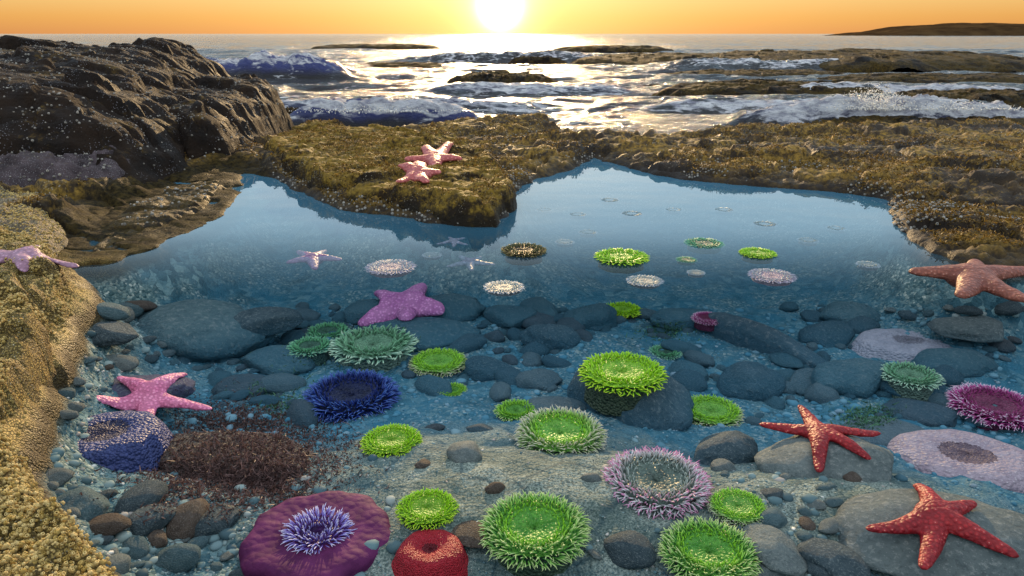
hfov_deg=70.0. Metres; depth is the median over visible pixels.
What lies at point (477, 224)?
rock
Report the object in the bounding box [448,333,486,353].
pebble
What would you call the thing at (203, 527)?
stone
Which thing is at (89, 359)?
pebble
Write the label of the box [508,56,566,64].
sea rock
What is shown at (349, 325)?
pebble
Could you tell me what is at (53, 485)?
pebble
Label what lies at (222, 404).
pebble
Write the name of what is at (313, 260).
starfish
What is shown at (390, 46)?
sea rock
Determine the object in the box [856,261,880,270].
sea anemone
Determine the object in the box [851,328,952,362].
sea anemone
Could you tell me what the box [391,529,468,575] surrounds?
sea anemone
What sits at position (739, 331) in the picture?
stone
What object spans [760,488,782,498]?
pebble
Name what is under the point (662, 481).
sea anemone
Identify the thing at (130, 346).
pebble
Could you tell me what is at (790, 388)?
pebble
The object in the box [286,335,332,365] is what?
sea anemone
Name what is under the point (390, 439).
sea anemone
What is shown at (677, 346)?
pebble
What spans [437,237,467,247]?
starfish
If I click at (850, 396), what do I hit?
pebble
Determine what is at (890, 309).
pebble
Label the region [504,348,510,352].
pebble
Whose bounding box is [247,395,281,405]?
pebble
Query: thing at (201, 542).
pebble
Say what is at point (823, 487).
pebble
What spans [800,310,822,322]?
pebble
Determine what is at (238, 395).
pebble
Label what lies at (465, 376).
pebble
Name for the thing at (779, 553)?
stone
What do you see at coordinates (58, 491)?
pebble
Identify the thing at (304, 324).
pebble
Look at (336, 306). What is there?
pebble
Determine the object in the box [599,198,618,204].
sea anemone
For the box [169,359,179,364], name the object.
pebble
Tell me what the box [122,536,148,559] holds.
pebble
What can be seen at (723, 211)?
sea anemone
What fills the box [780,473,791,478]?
pebble
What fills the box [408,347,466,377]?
sea anemone
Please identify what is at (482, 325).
pebble
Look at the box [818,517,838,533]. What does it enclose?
pebble
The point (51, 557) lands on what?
rock
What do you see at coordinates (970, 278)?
starfish
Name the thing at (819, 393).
pebble
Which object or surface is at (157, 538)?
pebble
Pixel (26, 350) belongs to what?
rock
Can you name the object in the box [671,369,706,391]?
pebble
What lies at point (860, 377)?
stone
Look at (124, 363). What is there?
pebble
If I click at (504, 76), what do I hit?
sea rock
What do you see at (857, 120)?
sea rock
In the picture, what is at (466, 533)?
stone
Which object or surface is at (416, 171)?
starfish
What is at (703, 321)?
sea anemone
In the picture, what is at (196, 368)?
pebble
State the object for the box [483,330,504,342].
pebble
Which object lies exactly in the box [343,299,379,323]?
stone
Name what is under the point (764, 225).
sea anemone
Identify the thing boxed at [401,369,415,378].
pebble
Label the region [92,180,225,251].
rock
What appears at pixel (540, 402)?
stone
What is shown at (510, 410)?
sea anemone
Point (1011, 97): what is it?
sea rock
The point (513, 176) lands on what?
barnacles
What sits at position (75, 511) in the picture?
pebble
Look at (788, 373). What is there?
pebble
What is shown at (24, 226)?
rock
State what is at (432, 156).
starfish
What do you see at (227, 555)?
pebble
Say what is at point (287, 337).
pebble
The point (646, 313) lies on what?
pebble
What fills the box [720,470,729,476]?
pebble
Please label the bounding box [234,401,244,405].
pebble
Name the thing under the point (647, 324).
pebble
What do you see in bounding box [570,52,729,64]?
sea rock
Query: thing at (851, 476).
pebble
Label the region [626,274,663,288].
sea anemone
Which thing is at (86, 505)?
stone
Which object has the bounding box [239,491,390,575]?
sea anemone
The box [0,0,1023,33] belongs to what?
sky
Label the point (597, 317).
stone
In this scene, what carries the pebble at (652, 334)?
on the ground
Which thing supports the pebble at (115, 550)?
on the ground
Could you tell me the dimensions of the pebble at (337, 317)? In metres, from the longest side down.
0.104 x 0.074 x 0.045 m
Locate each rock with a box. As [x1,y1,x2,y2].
[0,35,230,183]
[0,145,129,187]
[0,187,68,256]
[0,228,71,323]
[0,296,57,419]
[0,437,113,575]
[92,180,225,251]
[170,74,293,158]
[263,119,518,250]
[286,107,299,113]
[311,43,441,48]
[367,62,443,67]
[446,70,557,82]
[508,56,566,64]
[553,45,673,52]
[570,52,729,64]
[651,78,888,96]
[667,69,842,76]
[720,48,1023,72]
[786,115,1023,125]
[817,72,1023,82]
[893,87,1023,107]
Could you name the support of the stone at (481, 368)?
on the ground
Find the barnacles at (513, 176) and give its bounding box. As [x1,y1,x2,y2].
[0,39,1019,231]
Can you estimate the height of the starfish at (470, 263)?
0.034 m
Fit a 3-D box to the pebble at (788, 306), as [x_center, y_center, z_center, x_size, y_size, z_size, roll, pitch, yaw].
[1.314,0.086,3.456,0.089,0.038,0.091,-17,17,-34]
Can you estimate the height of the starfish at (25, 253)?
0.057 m
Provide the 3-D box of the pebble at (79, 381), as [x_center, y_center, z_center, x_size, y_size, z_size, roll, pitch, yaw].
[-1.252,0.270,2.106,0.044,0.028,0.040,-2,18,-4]
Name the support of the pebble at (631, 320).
on the ground
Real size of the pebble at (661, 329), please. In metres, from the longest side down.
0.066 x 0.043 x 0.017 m
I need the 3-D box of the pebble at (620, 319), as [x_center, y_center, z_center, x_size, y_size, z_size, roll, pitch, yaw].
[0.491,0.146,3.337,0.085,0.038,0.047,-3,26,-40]
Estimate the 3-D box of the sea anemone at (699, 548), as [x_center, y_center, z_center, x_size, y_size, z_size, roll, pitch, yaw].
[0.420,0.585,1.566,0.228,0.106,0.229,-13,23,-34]
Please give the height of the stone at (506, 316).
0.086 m
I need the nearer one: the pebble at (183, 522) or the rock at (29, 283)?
the pebble at (183, 522)
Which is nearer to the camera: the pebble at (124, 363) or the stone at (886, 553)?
the stone at (886, 553)
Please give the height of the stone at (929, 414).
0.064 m
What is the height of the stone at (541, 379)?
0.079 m
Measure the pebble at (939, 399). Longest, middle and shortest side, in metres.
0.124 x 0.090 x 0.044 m
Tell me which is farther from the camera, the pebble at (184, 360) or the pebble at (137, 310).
the pebble at (137, 310)
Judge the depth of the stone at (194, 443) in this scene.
2.00 m
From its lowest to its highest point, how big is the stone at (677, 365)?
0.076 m
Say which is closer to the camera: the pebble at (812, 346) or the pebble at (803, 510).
the pebble at (803, 510)
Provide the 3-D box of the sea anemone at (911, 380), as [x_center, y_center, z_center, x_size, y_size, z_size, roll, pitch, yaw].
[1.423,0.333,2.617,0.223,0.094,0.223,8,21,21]
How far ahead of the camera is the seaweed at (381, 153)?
4.92 m
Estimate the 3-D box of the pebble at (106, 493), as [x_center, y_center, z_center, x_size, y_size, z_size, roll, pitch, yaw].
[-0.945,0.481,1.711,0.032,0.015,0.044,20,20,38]
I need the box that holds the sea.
[0,34,1023,134]
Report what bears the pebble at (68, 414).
on the ground
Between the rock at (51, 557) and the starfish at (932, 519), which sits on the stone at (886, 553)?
the starfish at (932, 519)
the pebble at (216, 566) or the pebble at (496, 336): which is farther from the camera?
the pebble at (496, 336)
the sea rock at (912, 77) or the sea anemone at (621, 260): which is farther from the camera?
the sea rock at (912, 77)
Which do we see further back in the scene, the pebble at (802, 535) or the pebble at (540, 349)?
the pebble at (540, 349)
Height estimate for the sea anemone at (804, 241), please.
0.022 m
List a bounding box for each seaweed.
[1,112,1023,247]
[50,379,413,531]
[225,317,906,436]
[263,119,515,207]
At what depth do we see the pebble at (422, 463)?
1.88 m
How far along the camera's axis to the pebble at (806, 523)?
1.64 m
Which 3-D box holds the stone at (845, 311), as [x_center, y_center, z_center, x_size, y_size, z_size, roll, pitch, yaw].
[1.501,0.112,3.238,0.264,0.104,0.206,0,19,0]
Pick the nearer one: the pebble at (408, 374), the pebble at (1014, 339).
the pebble at (408, 374)
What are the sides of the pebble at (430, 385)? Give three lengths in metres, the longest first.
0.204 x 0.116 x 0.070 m
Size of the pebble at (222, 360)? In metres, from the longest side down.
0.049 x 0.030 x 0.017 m
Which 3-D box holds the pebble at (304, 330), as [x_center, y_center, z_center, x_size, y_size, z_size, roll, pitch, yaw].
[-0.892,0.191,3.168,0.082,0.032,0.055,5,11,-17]
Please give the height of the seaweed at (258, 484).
0.304 m
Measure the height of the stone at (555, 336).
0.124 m
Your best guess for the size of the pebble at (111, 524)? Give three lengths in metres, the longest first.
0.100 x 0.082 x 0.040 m
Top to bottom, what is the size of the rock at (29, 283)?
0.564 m
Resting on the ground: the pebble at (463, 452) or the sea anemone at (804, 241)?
the pebble at (463, 452)
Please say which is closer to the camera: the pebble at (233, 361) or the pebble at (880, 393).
the pebble at (880, 393)
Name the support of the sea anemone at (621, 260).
in the pool water
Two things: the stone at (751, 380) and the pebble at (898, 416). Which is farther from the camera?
the stone at (751, 380)
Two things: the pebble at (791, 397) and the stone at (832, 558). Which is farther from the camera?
the pebble at (791, 397)
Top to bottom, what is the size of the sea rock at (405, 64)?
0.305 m
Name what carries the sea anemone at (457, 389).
on the ground
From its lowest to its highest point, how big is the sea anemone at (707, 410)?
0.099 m
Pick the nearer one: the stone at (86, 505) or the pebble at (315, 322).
the stone at (86, 505)
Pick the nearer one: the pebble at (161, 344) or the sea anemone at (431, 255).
the pebble at (161, 344)
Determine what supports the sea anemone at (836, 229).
in the pool water
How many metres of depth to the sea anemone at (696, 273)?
2.91 m
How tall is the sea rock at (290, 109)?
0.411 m
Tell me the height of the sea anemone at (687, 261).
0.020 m
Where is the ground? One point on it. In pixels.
(248, 231)
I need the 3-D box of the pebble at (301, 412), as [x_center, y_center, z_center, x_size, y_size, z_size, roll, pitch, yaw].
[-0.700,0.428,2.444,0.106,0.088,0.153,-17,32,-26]
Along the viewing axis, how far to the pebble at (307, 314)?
3.28 m
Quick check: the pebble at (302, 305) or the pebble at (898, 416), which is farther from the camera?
the pebble at (302, 305)
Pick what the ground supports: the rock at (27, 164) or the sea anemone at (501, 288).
the rock at (27, 164)
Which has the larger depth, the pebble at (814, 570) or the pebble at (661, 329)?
the pebble at (661, 329)
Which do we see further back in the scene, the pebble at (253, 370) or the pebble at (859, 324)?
the pebble at (859, 324)
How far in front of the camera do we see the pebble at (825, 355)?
2.88 m
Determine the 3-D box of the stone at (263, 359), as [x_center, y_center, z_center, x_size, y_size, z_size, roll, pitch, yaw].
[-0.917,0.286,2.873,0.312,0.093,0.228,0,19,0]
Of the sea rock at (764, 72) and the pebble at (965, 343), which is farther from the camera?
the sea rock at (764, 72)
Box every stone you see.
[56,486,109,520]
[91,321,138,346]
[112,374,195,397]
[129,504,175,535]
[136,299,274,361]
[159,431,313,483]
[193,504,241,537]
[211,373,264,397]
[234,306,302,336]
[240,345,315,374]
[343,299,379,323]
[367,317,480,351]
[429,293,485,321]
[451,520,495,547]
[464,355,515,381]
[483,305,536,328]
[515,368,562,390]
[519,324,580,350]
[523,396,586,413]
[563,303,616,330]
[567,366,693,430]
[649,308,705,330]
[667,360,708,380]
[694,430,757,465]
[707,312,827,367]
[717,361,785,400]
[740,522,807,575]
[754,435,893,482]
[789,368,813,394]
[797,538,870,575]
[798,320,854,347]
[810,358,885,398]
[819,301,880,322]
[834,489,1023,575]
[841,416,923,445]
[878,378,945,397]
[881,398,957,426]
[910,348,998,377]
[927,316,1003,342]
[956,404,1023,431]
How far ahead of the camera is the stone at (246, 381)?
2.62 m
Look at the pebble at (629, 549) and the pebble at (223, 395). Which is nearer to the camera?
the pebble at (629, 549)
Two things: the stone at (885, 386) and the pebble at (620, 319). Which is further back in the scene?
the pebble at (620, 319)
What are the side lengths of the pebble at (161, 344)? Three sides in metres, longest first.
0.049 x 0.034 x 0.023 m
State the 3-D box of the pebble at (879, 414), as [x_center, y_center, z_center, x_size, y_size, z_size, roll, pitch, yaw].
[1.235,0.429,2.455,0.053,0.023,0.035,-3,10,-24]
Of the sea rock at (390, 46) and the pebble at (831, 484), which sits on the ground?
the pebble at (831, 484)
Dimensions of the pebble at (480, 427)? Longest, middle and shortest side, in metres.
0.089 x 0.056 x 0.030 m
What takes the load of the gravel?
on the ground
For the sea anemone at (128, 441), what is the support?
on the ground
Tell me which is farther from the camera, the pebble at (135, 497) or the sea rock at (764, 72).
the sea rock at (764, 72)
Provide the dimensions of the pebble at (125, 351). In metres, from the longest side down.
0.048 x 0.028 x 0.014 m
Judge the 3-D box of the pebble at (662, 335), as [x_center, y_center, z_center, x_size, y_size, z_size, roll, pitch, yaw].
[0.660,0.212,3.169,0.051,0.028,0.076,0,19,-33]
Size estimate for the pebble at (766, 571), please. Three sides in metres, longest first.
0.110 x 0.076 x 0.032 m
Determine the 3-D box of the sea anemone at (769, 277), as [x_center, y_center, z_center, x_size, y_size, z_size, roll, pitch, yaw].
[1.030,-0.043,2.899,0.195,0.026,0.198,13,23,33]
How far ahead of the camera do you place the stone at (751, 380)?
2.64 m
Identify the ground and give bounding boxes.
[0,113,1023,575]
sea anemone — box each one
[77,410,173,472]
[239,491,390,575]
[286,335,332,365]
[301,368,402,423]
[305,321,351,338]
[328,323,419,372]
[360,422,422,457]
[365,258,415,277]
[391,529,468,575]
[395,487,458,530]
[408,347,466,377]
[422,252,441,259]
[443,382,466,396]
[478,490,592,575]
[483,280,523,296]
[493,399,536,421]
[500,242,545,265]
[513,405,609,455]
[555,239,574,246]
[569,212,586,219]
[577,351,668,415]
[578,230,597,237]
[593,247,649,273]
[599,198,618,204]
[601,445,714,519]
[606,300,642,319]
[620,211,643,219]
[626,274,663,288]
[648,344,682,359]
[657,516,763,575]
[664,207,682,214]
[676,256,697,265]
[684,237,725,253]
[687,270,704,277]
[691,394,744,426]
[692,311,716,331]
[706,486,767,526]
[714,207,733,214]
[738,246,777,263]
[748,268,796,285]
[752,221,777,230]
[797,237,818,245]
[824,226,845,233]
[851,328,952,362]
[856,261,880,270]
[880,360,945,400]
[887,429,1023,492]
[944,381,1023,431]
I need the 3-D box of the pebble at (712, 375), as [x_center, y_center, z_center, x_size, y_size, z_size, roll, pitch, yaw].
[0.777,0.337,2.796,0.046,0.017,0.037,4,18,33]
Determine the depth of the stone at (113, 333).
2.49 m
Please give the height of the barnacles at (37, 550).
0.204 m
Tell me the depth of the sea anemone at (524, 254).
3.16 m
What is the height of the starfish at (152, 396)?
0.091 m
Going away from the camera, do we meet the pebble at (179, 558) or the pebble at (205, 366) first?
the pebble at (179, 558)
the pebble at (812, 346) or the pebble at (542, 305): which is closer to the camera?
the pebble at (812, 346)
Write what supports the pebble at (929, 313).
on the ground
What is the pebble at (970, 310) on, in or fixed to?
on the ground
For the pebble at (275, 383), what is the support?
on the ground
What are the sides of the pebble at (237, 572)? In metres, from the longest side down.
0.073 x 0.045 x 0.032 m
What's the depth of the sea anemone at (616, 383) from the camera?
2.34 m
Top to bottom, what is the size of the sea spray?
0.372 m
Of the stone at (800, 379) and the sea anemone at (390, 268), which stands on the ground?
the stone at (800, 379)
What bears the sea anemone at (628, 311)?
on the ground
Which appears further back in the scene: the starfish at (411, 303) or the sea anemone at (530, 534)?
the starfish at (411, 303)
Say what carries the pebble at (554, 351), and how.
on the ground
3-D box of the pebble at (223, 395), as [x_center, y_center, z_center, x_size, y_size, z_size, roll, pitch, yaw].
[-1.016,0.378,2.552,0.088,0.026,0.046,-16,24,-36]
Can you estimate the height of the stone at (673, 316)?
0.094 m
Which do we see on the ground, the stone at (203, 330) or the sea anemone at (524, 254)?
the stone at (203, 330)
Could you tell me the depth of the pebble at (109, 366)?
2.38 m
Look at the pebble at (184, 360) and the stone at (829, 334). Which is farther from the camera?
the stone at (829, 334)
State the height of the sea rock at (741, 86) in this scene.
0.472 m
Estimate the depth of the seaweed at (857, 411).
2.50 m
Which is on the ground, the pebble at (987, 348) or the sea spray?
the pebble at (987, 348)
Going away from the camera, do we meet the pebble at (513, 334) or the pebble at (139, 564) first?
the pebble at (139, 564)
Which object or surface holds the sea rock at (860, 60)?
in the sea
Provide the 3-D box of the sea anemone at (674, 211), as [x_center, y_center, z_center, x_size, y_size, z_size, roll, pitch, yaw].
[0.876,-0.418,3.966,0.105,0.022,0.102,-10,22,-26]
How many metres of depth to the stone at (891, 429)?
2.32 m
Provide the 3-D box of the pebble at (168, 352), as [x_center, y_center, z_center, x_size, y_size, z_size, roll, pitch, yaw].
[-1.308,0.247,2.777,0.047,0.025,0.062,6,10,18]
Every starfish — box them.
[0,245,78,271]
[97,372,211,414]
[286,249,341,269]
[358,283,444,326]
[396,161,440,183]
[404,141,461,164]
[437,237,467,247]
[446,255,495,270]
[759,405,880,472]
[865,483,1018,569]
[908,259,1023,302]
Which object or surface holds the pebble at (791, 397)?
on the ground
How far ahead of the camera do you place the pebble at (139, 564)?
1.49 m
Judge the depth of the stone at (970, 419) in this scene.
2.43 m
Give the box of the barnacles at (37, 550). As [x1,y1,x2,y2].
[0,186,117,575]
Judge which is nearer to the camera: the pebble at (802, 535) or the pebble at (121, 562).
the pebble at (121, 562)
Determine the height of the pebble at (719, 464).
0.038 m
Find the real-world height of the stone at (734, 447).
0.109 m
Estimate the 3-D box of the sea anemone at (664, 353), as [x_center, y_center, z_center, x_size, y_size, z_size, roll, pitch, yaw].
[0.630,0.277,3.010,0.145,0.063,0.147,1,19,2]
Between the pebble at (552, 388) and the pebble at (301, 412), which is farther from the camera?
the pebble at (552, 388)
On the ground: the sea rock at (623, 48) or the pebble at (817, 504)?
the pebble at (817, 504)
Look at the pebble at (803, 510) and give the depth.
1.68 m
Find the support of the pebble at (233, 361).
on the ground
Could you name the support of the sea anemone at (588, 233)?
in the pool water
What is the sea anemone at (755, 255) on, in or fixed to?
in the pool water
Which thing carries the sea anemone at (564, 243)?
in the pool water
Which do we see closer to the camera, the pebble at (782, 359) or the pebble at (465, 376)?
the pebble at (465, 376)
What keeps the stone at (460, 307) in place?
on the ground
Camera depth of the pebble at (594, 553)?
1.56 m
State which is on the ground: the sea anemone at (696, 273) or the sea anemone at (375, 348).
the sea anemone at (375, 348)
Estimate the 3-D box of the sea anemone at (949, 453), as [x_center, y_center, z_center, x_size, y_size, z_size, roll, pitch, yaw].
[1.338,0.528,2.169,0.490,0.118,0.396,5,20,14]
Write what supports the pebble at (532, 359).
on the ground
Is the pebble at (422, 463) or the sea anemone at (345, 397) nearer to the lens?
the pebble at (422, 463)
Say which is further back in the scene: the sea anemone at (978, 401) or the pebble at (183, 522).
the sea anemone at (978, 401)
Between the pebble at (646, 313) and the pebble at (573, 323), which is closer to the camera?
the pebble at (573, 323)
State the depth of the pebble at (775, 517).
1.65 m
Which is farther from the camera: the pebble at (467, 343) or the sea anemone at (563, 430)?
the pebble at (467, 343)
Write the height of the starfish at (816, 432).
0.053 m
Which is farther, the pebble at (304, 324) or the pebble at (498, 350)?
the pebble at (304, 324)
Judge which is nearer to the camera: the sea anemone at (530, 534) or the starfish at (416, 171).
the sea anemone at (530, 534)
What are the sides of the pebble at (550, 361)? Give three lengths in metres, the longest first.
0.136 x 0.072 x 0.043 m
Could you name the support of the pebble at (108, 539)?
on the ground
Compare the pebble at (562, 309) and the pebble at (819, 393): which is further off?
the pebble at (562, 309)
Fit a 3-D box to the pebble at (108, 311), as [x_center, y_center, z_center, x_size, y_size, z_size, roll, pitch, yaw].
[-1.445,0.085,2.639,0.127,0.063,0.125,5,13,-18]
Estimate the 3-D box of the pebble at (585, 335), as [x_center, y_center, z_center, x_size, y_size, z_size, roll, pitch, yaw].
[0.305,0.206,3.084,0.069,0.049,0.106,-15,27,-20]
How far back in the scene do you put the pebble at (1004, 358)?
2.78 m
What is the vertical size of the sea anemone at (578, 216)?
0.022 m
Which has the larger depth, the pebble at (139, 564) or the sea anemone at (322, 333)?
the sea anemone at (322, 333)
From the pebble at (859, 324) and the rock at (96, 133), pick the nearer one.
the pebble at (859, 324)
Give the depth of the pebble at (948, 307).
2.99 m
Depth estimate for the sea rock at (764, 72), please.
21.01 m
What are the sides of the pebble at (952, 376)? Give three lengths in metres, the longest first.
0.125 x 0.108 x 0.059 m
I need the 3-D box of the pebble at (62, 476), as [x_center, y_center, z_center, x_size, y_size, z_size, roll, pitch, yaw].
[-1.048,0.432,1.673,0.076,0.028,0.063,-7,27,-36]
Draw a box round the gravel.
[50,306,1019,575]
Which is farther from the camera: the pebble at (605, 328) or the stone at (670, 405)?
the pebble at (605, 328)
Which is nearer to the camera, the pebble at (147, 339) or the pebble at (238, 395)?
the pebble at (238, 395)
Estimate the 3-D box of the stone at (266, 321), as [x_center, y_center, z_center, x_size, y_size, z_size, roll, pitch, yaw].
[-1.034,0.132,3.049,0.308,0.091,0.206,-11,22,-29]
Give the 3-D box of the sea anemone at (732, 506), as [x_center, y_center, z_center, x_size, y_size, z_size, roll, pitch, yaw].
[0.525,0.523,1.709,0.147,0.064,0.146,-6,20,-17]
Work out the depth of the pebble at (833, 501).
1.71 m
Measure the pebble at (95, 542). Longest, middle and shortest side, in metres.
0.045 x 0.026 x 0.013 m
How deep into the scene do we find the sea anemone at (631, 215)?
3.85 m
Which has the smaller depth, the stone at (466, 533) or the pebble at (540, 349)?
the stone at (466, 533)
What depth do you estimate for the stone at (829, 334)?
3.02 m
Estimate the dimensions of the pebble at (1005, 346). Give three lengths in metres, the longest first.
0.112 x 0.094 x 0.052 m
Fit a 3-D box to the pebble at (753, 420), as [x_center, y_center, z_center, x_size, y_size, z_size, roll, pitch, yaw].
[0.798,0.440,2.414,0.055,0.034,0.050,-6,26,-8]
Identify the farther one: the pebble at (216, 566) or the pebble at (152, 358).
the pebble at (152, 358)
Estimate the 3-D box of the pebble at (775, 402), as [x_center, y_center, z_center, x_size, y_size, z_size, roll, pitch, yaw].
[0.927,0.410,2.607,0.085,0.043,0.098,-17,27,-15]
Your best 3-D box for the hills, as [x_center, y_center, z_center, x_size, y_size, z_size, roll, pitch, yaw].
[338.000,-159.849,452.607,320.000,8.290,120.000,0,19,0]
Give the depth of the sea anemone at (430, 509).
1.66 m
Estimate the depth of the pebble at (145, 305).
3.02 m
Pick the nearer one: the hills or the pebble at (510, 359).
the pebble at (510, 359)
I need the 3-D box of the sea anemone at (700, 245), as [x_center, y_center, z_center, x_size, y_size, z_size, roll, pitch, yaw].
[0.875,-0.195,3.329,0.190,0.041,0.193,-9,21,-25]
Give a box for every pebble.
[46,467,73,485]
[47,481,58,489]
[55,489,64,493]
[58,387,75,398]
[60,410,78,419]
[65,507,80,517]
[68,402,85,412]
[73,376,85,385]
[84,356,98,363]
[88,513,131,535]
[89,539,99,547]
[96,302,130,320]
[100,489,117,498]
[101,535,113,544]
[104,364,113,369]
[105,354,138,371]
[105,553,130,573]
[108,547,118,554]
[114,480,168,512]
[120,302,143,317]
[121,349,130,353]
[122,306,134,322]
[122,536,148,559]
[125,344,133,349]
[126,300,157,311]
[133,560,145,567]
[143,336,156,343]
[144,354,158,362]
[147,529,167,547]
[155,543,200,573]
[157,341,166,347]
[162,349,175,356]
[166,498,209,540]
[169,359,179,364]
[176,357,191,363]
[187,535,208,548]
[191,366,203,370]
[203,364,211,368]
[207,370,231,385]
[210,391,233,399]
[210,562,222,570]
[216,402,227,406]
[218,358,228,362]
[220,551,234,560]
[227,359,239,364]
[228,568,243,575]
[229,390,249,400]
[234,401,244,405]
[236,364,248,370]
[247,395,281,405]
[248,368,259,373]
[261,373,306,393]
[280,330,305,344]
[286,399,319,428]
[295,302,308,308]
[295,308,320,320]
[295,320,309,329]
[299,328,309,332]
[308,319,327,327]
[329,303,340,309]
[332,311,344,324]
[339,322,352,332]
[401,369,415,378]
[414,459,430,468]
[415,374,451,395]
[425,423,444,430]
[446,441,481,462]
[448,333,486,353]
[458,374,468,381]
[466,423,492,431]
[477,323,487,327]
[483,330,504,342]
[484,482,504,493]
[489,381,510,401]
[492,347,503,353]
[495,368,520,385]
[502,354,517,364]
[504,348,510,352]
[506,327,521,340]
[519,341,550,355]
[520,297,557,315]
[520,352,541,366]
[521,312,556,327]
[541,355,571,367]
[546,385,557,391]
[550,349,559,353]
[556,307,567,312]
[557,317,585,330]
[576,329,592,341]
[581,473,601,481]
[588,549,600,559]
[600,326,610,331]
[604,530,655,568]
[616,316,626,322]
[628,318,636,322]
[637,308,655,319]
[640,323,653,327]
[647,332,656,336]
[655,327,666,332]
[657,333,671,338]
[661,340,700,353]
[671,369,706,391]
[683,328,692,332]
[683,350,714,366]
[709,373,719,377]
[710,458,735,471]
[717,364,726,370]
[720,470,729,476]
[745,416,761,425]
[746,560,783,575]
[754,412,763,417]
[757,507,786,528]
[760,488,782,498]
[763,395,784,409]
[769,352,803,368]
[776,368,794,380]
[779,302,798,311]
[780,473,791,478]
[783,381,796,394]
[786,395,798,402]
[796,530,813,540]
[797,506,811,516]
[798,516,815,530]
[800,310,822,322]
[804,383,839,403]
[806,342,817,350]
[806,499,825,509]
[806,562,829,575]
[815,484,830,490]
[817,351,830,360]
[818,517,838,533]
[824,497,843,506]
[825,482,835,487]
[835,343,845,348]
[843,471,861,481]
[844,393,855,398]
[846,316,879,333]
[874,412,886,416]
[875,390,891,397]
[884,307,895,312]
[893,413,902,418]
[897,310,917,319]
[923,309,933,316]
[927,393,957,409]
[931,364,963,386]
[942,305,953,310]
[953,305,983,315]
[958,341,973,346]
[981,345,997,351]
[985,352,993,358]
[987,338,1015,352]
[994,301,1023,315]
[998,355,1011,361]
[1007,336,1022,343]
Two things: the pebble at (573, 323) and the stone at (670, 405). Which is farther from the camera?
the pebble at (573, 323)
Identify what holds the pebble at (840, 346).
on the ground
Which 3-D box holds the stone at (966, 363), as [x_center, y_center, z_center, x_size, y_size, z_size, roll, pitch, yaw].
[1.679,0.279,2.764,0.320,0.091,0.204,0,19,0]
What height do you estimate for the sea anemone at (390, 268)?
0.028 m
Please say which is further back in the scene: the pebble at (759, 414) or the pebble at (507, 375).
the pebble at (507, 375)
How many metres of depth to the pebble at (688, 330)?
3.20 m
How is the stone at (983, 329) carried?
on the ground
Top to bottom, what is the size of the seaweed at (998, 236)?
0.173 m
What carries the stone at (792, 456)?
on the ground
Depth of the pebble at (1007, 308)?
2.92 m
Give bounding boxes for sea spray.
[289,82,1020,113]
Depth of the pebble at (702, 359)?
2.90 m
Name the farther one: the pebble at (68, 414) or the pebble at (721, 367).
the pebble at (721, 367)
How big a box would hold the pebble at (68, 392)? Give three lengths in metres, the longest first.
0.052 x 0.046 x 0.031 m
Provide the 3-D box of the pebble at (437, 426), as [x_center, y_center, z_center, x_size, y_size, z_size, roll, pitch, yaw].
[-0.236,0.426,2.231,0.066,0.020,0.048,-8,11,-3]
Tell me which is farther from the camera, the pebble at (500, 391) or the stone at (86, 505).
the pebble at (500, 391)
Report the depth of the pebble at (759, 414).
2.48 m
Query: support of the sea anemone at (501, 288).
in the pool water
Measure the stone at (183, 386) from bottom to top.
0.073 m
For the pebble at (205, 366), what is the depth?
2.81 m
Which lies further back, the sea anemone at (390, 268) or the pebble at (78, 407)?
the sea anemone at (390, 268)
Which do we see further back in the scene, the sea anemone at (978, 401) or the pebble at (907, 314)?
the pebble at (907, 314)
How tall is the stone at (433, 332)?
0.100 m
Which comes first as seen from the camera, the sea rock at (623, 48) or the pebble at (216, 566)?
the pebble at (216, 566)
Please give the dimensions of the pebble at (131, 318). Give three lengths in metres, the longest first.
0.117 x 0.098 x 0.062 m
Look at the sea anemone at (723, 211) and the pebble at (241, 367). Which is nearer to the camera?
the pebble at (241, 367)
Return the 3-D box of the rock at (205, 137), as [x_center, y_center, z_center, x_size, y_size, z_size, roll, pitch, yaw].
[-2.748,-1.578,6.698,1.295,0.651,3.549,-2,19,-4]
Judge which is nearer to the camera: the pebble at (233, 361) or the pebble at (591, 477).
the pebble at (591, 477)
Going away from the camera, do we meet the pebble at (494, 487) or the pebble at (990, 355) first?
the pebble at (494, 487)
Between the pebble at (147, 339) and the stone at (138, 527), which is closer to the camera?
the stone at (138, 527)
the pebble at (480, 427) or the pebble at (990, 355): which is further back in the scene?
the pebble at (990, 355)
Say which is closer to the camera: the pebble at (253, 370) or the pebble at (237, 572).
the pebble at (237, 572)
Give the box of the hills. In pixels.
[825,23,1023,35]
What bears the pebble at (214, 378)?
on the ground
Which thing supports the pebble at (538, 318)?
on the ground

